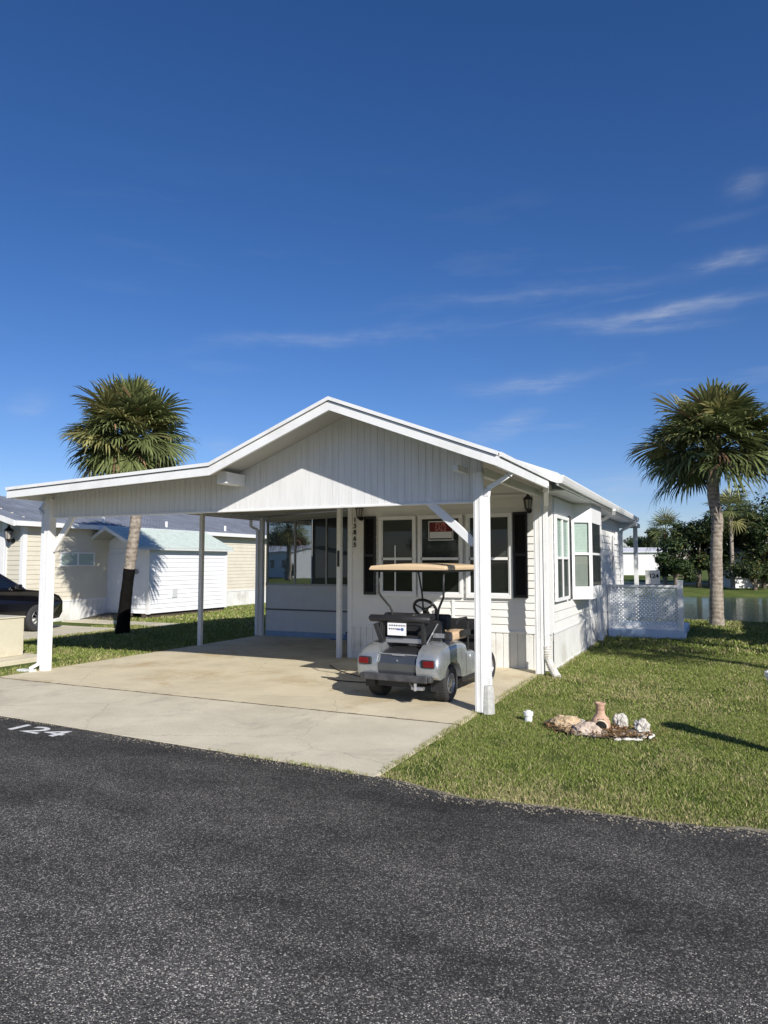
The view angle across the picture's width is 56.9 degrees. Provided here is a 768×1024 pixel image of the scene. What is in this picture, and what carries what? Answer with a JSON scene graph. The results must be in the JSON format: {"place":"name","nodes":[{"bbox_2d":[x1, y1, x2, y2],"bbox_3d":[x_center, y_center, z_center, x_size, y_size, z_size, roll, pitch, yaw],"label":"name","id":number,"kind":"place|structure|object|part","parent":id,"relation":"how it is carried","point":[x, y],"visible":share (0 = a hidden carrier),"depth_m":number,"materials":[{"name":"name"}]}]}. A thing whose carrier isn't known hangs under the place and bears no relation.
{"place":"outdoors","nodes":[
{"label":"outdoors","id":0,"kind":"place"},
{"bbox_2d":[23,624,114,639],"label":"neighbour driveway","id":1,"kind":"structure","parent":0,"point":[61,630],"depth_m":18.69,"materials":[{"name":"concrete"}]},
{"bbox_2d":[0,574,62,630],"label":"parked car","id":2,"kind":"object","parent":1,"relation":"on","point":[16,599],"visible":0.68,"depth_m":18.09,"materials":[{"name":"black paint"}]},
{"bbox_3d":[-9.658,1.693,17.549,0.161,0.420,1.080,-2,-4,25],"label":"side window","id":3,"kind":"part","parent":2,"relation":"part of","materials":[{"name":"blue glass"}]},
{"bbox_2d":[62,619,179,626],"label":"shed path","id":4,"kind":"structure","parent":0,"point":[93,621],"depth_m":21.19,"materials":[{"name":"concrete"}]},
{"bbox_2d":[86,603,265,628],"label":"lawn grass","id":5,"kind":"structure","parent":0,"point":[224,615],"depth_m":22.67,"materials":[{"name":"green plant"}]},
{"bbox_2d":[0,716,767,1023],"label":"road","id":6,"kind":"structure","parent":0,"point":[144,882],"depth_m":3.77,"materials":[{"name":"grey asphalt"}]},
{"bbox_2d":[9,724,72,735],"bbox_3d":[-3.673,2.339,7.587,0.769,0.002,0.243,-2,-5,27],"label":"painted number","id":7,"kind":"object","parent":6,"relation":"on","point":[55,733],"visible":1,"depth_m":7.53,"materials":[{"name":"paint"}]},
{"bbox_2d":[0,717,767,844],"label":"loose grit","id":8,"kind":"object","parent":6,"relation":"on","point":[25,720],"visible":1,"depth_m":5.30,"materials":[{"name":"grey gravel"}]},
{"bbox_2d":[0,569,767,831],"bbox_3d":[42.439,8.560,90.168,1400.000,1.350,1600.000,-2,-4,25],"label":"ground","id":9,"kind":"structure","parent":0,"point":[702,591],"depth_m":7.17,"materials":[{"name":"green plant"}]},
{"bbox_2d":[0,615,36,666],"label":"utility box","id":10,"kind":"object","parent":9,"relation":"on","point":[11,637],"visible":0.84,"depth_m":13.08,"materials":[{"name":"concrete"}]},
{"bbox_2d":[81,613,132,619],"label":"grass","id":11,"kind":"structure","parent":9,"relation":"on","point":[103,616],"depth_m":22.87,"materials":[{"name":"green plant"}]},
{"bbox_2d":[54,373,198,633],"bbox_3d":[-6.621,-0.290,18.252,3.683,6.899,3.439,3,-5,-32],"label":"palm tree","id":12,"kind":"object","parent":9,"relation":"on","point":[130,410],"visible":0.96,"depth_m":17.75,"materials":[{"name":"green plant"}]},
{"bbox_2d":[0,623,264,676],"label":"lawn grass","id":13,"kind":"structure","parent":9,"relation":"on","point":[95,641],"depth_m":16.16,"materials":[{"name":"green plant"}]},
{"bbox_2d":[0,496,266,623],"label":"neighbour home","id":14,"kind":"object","parent":9,"relation":"on","point":[80,574],"visible":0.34,"depth_m":22.98,"materials":[{"name":"beige"}]},
{"bbox_2d":[0,532,4,574],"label":"entry door","id":15,"kind":"structure","parent":14,"relation":"in","point":[2,535],"depth_m":21.22,"materials":[{"name":"white"}]},
{"bbox_2d":[60,552,94,566],"bbox_3d":[-9.774,1.507,22.615,0.030,0.460,1.350,-2,-4,25],"label":"window","id":16,"kind":"structure","parent":14,"relation":"in","point":[67,559],"depth_m":22.58,"materials":[{"name":"grey glass"}]},
{"bbox_2d":[91,526,233,618],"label":"garden shed","id":17,"kind":"structure","parent":9,"relation":"on","point":[165,583],"depth_m":23.90,"materials":[{"name":"grey plastic"}]},
{"bbox_2d":[107,553,124,610],"bbox_3d":[-8.887,2.324,23.523,0.950,1.900,0.068,-2,-4,25],"label":"door","id":18,"kind":"structure","parent":17,"relation":"in","point":[116,561],"depth_m":23.57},
{"bbox_2d":[0,678,455,776],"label":"driveway apron","id":19,"kind":"object","parent":9,"relation":"on","point":[366,744],"visible":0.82,"depth_m":7.84,"materials":[{"name":"concrete"}]},
{"bbox_2d":[1,634,553,724],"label":"carport slab","id":20,"kind":"structure","parent":9,"relation":"on","point":[297,672],"depth_m":10.92,"materials":[{"name":"concrete"}]},
{"bbox_2d":[0,677,459,727],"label":"slab joint","id":21,"kind":"object","parent":20,"relation":"on","point":[242,702],"visible":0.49,"depth_m":8.99,"materials":[{"name":"grey concrete"}]},
{"bbox_2d":[5,396,560,714],"bbox_3d":[-0.809,0.820,13.206,8.345,3.947,7.925,-2,-4,25],"label":"carport","id":22,"kind":"object","parent":20,"relation":"on","point":[328,454],"visible":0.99,"depth_m":9.81,"materials":[{"name":"white paint"}]},
{"bbox_2d":[328,665,365,682],"bbox_3d":[-0.653,2.581,11.222,0.776,0.020,2.155,3,-5,-34],"label":"power cord","id":23,"kind":"object","parent":20,"relation":"on","point":[346,673],"visible":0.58,"depth_m":10.74,"materials":[{"name":"plastic"}]},
{"bbox_2d":[357,563,495,701],"bbox_3d":[0.714,1.616,10.072,1.175,1.777,2.590,-2,-5,28],"label":"golf cart","id":24,"kind":"object","parent":20,"relation":"on","point":[416,651],"visible":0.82,"depth_m":9.23,"materials":[{"name":"silver metal"}]},
{"bbox_2d":[4,634,607,775],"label":"edge tufts","id":25,"kind":"object","parent":9,"relation":"on","point":[450,727],"visible":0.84,"depth_m":7.54,"materials":[{"name":"green plant"}]},
{"bbox_2d":[265,511,347,639],"bbox_3d":[0.048,1.646,19.391,3.730,3.066,6.020,-2,-4,25],"label":"screened porch","id":26,"kind":"object","parent":9,"relation":"on","point":[301,562],"visible":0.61,"depth_m":17.01,"materials":[{"name":"blue paint"}]},
{"bbox_2d":[347,460,639,670],"bbox_3d":[3.251,1.027,16.992,4.639,4.020,12.815,-2,-4,25],"label":"mobile home","id":27,"kind":"object","parent":9,"relation":"on","point":[585,547],"visible":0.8,"depth_m":12.81,"materials":[{"name":"white plastic"}]},
{"bbox_2d":[379,516,416,596],"bbox_3d":[0.248,0.809,13.005,0.740,1.470,0.056,-2,-4,25],"label":"window","id":28,"kind":"structure","parent":27,"relation":"in","point":[397,534],"depth_m":13.00,"materials":[{"name":"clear glass"}]},
{"bbox_2d":[428,521,452,540],"bbox_3d":[1.014,0.336,12.657,0.470,0.345,0.013,-2,-4,25],"label":"for sale sign","id":29,"kind":"object","parent":27,"relation":"attached to","point":[440,529],"visible":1,"depth_m":12.66,"materials":[{"name":"red plastic"}]},
{"bbox_2d":[418,514,463,597],"bbox_3d":[1.004,0.784,12.651,0.850,1.470,0.056,-2,-4,25],"label":"window","id":30,"kind":"structure","parent":27,"relation":"in","point":[443,550],"depth_m":12.65,"materials":[{"name":"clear glass"}]},
{"bbox_2d":[465,513,512,598],"bbox_3d":[1.819,0.757,12.270,0.830,1.470,0.056,-2,-4,25],"label":"window","id":31,"kind":"structure","parent":27,"relation":"in","point":[501,528],"depth_m":12.20,"materials":[{"name":"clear glass"}]},
{"bbox_2d":[554,514,570,601],"bbox_3d":[3.121,0.806,12.394,0.050,1.470,1.120,-2,-4,25],"label":"window","id":32,"kind":"structure","parent":27,"relation":"in","point":[561,561],"depth_m":12.34,"materials":[{"name":"white glass"}]},
{"bbox_2d":[571,503,602,598],"bbox_3d":[4.104,0.800,14.235,0.349,1.822,1.859,-2,-4,25],"label":"bay window","id":33,"kind":"structure","parent":27,"relation":"in","point":[587,515],"depth_m":13.58,"materials":[{"name":"white glass"}]},
{"bbox_2d":[610,533,614,571],"bbox_3d":[5.978,1.067,18.539,0.034,1.000,0.500,-2,-4,25],"label":"window frame","id":34,"kind":"structure","parent":27,"relation":"in","point":[612,562],"depth_m":18.35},
{"bbox_2d":[524,710,532,721],"bbox_3d":[1.648,2.332,8.084,0.110,0.135,0.107,-2,-4,25],"label":"cleanout cap","id":35,"kind":"object","parent":9,"relation":"on","point":[528,714],"visible":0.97,"depth_m":8.04,"materials":[{"name":"white paint"}]},
{"bbox_2d":[378,777,767,832],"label":"sandy verge","id":36,"kind":"structure","parent":9,"relation":"on","point":[730,827],"depth_m":5.15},
{"bbox_2d":[553,727,653,738],"bbox_3d":[2.324,2.328,7.545,1.065,0.035,0.486,-2,-4,25],"label":"soil bed","id":37,"kind":"object","parent":9,"relation":"on","point":[611,736],"visible":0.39,"depth_m":7.33,"materials":[{"name":"brown soil"}]},
{"bbox_2d":[549,714,580,729],"bbox_3d":[1.994,2.298,7.760,0.359,0.146,0.212,-1,-4,8],"label":"rock","id":38,"kind":"object","parent":37,"relation":"on","point":[563,720],"visible":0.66,"depth_m":7.71,"materials":[{"name":"beige stone"}]},
{"bbox_2d":[571,721,602,737],"bbox_3d":[2.140,2.282,7.469,0.334,0.156,0.230,-1,-4,14],"label":"rock","id":39,"kind":"object","parent":37,"relation":"on","point":[585,727],"visible":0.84,"depth_m":7.40,"materials":[{"name":"beige stone"}]},
{"bbox_2d":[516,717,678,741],"bbox_3d":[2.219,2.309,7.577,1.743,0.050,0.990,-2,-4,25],"label":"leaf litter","id":40,"kind":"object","parent":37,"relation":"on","point":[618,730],"visible":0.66,"depth_m":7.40,"materials":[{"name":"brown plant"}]},
{"bbox_2d":[591,702,610,729],"bbox_3d":[2.322,2.195,7.599,0.205,0.299,0.206,-1,-4,17],"label":"chiminea","id":41,"kind":"object","parent":37,"relation":"on","point":[600,718],"visible":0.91,"depth_m":7.55,"materials":[{"name":"ceramic"}]},
{"bbox_2d":[612,713,627,727],"bbox_3d":[2.576,2.267,7.730,0.170,0.143,0.164,-2,-4,25],"label":"rock","id":42,"kind":"object","parent":37,"relation":"on","point":[619,720],"visible":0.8,"depth_m":7.70,"materials":[{"name":"grey stone"}]},
{"bbox_2d":[623,729,641,736],"bbox_3d":[2.606,2.311,7.388,0.242,0.073,0.131,-2,-4,25],"label":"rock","id":43,"kind":"object","parent":37,"relation":"on","point":[630,730],"visible":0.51,"depth_m":7.38,"materials":[{"name":"stone"}]},
{"bbox_2d":[634,718,650,731],"bbox_3d":[2.705,2.226,7.432,0.167,0.132,0.157,-2,-4,25],"label":"rock","id":44,"kind":"object","parent":37,"relation":"on","point":[642,724],"visible":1,"depth_m":7.38,"materials":[{"name":"grey stone"}]},
{"bbox_2d":[614,738,642,740],"bbox_3d":[2.482,2.311,7.191,0.276,0.042,0.047,-1,-4,7],"label":"edging stone","id":45,"kind":"object","parent":9,"relation":"on","point":[629,739],"visible":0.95,"depth_m":7.17,"materials":[{"name":"white stone"}]},
{"bbox_2d":[623,535,657,547],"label":"broadleaf tree","id":46,"kind":"object","parent":9,"relation":"on","point":[629,541],"visible":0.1,"depth_m":104.69,"materials":[{"name":"green plant"}]},
{"bbox_2d":[620,547,667,574],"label":"distant house","id":47,"kind":"structure","parent":9,"relation":"on","point":[646,560],"depth_m":81.76,"materials":[{"name":"white"}]},
{"bbox_2d":[608,580,689,638],"bbox_3d":[6.900,2.430,18.319,1.760,1.390,2.940,-2,-4,25],"label":"lattice screen","id":48,"kind":"object","parent":9,"relation":"on","point":[679,627],"visible":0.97,"depth_m":17.09,"materials":[{"name":"white paint"}]},
{"bbox_2d":[645,570,659,621],"bbox_3d":[7.455,2.416,19.601,0.380,1.600,0.094,-2,-4,25],"label":"site number sign","id":49,"kind":"object","parent":9,"relation":"on","point":[652,577],"visible":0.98,"depth_m":19.60,"materials":[{"name":"grey metal"}]},
{"bbox_2d":[638,527,673,558],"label":"broadleaf tree","id":50,"kind":"object","parent":9,"relation":"on","point":[640,542],"visible":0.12,"depth_m":98.26,"materials":[{"name":"green plant"}]},
{"bbox_2d":[641,506,684,584],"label":"palm tree","id":51,"kind":"object","parent":9,"relation":"on","point":[667,518],"visible":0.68,"depth_m":53.88,"materials":[{"name":"green plant"}]},
{"bbox_2d":[653,540,698,584],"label":"shrub","id":52,"kind":"object","parent":9,"relation":"on","point":[674,567],"visible":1,"depth_m":49.53,"materials":[{"name":"green plant"}]},
{"bbox_2d":[656,516,728,587],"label":"broadleaf tree","id":53,"kind":"object","parent":9,"relation":"on","point":[692,533],"visible":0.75,"depth_m":50.73,"materials":[{"name":"green plant"}]},
{"bbox_2d":[622,377,767,626],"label":"palm tree","id":54,"kind":"object","parent":9,"relation":"on","point":[710,417],"visible":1,"depth_m":19.84,"materials":[{"name":"green plant"}]},
{"bbox_2d":[690,526,729,586],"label":"broadleaf tree","id":55,"kind":"object","parent":9,"relation":"on","point":[707,560],"visible":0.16,"depth_m":50.61,"materials":[{"name":"green plant"}]},
{"bbox_2d":[701,500,758,546],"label":"broadleaf tree","id":56,"kind":"object","parent":9,"relation":"on","point":[740,509],"visible":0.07,"depth_m":53.63,"materials":[{"name":"green plant"}]},
{"bbox_2d":[700,487,763,588],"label":"palm tree","id":57,"kind":"object","parent":9,"relation":"on","point":[725,499],"visible":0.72,"depth_m":48.73,"materials":[{"name":"green plant"}]},
{"bbox_2d":[723,547,752,587],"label":"distant house","id":58,"kind":"structure","parent":9,"relation":"on","point":[741,583],"depth_m":50.22,"materials":[{"name":"white"}]},
{"bbox_2d":[731,484,745,506],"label":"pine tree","id":59,"kind":"object","parent":9,"relation":"on","point":[739,486],"visible":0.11,"depth_m":59.00,"materials":[{"name":"green plant"}]},
{"bbox_2d":[722,505,767,588],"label":"broadleaf tree","id":60,"kind":"object","parent":9,"relation":"on","point":[754,541],"visible":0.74,"depth_m":48.78,"materials":[{"name":"green plant"}]},
{"bbox_2d":[733,559,767,589],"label":"shrub","id":61,"kind":"object","parent":9,"relation":"on","point":[751,571],"visible":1,"depth_m":46.94,"materials":[{"name":"green plant"}]},
{"bbox_2d":[752,487,767,512],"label":"broadleaf tree","id":62,"kind":"object","parent":9,"relation":"on","point":[762,503],"visible":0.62,"depth_m":51.78,"materials":[{"name":"green plant"}]},
{"bbox_2d":[0,0,767,560],"label":"sky","id":63,"kind":"structure","parent":0,"point":[509,227],"materials":[{"name":"blue"}]},
{"bbox_2d":[508,646,767,717],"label":"lawn grass","id":64,"kind":"structure","parent":0,"point":[547,680],"depth_m":10.68,"materials":[{"name":"green plant"}]},
{"bbox_2d":[593,617,767,656],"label":"lawn grass","id":65,"kind":"structure","parent":0,"point":[741,647],"depth_m":16.09,"materials":[{"name":"green plant"}]},
{"bbox_2d":[624,595,767,622],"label":"pond water","id":66,"kind":"structure","parent":0,"point":[749,609],"depth_m":34.15,"materials":[{"name":"green liquid"}]},
{"bbox_2d":[624,582,767,586],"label":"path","id":67,"kind":"structure","parent":0,"point":[670,583],"depth_m":54.13,"materials":[{"name":"plant"}]}
]}

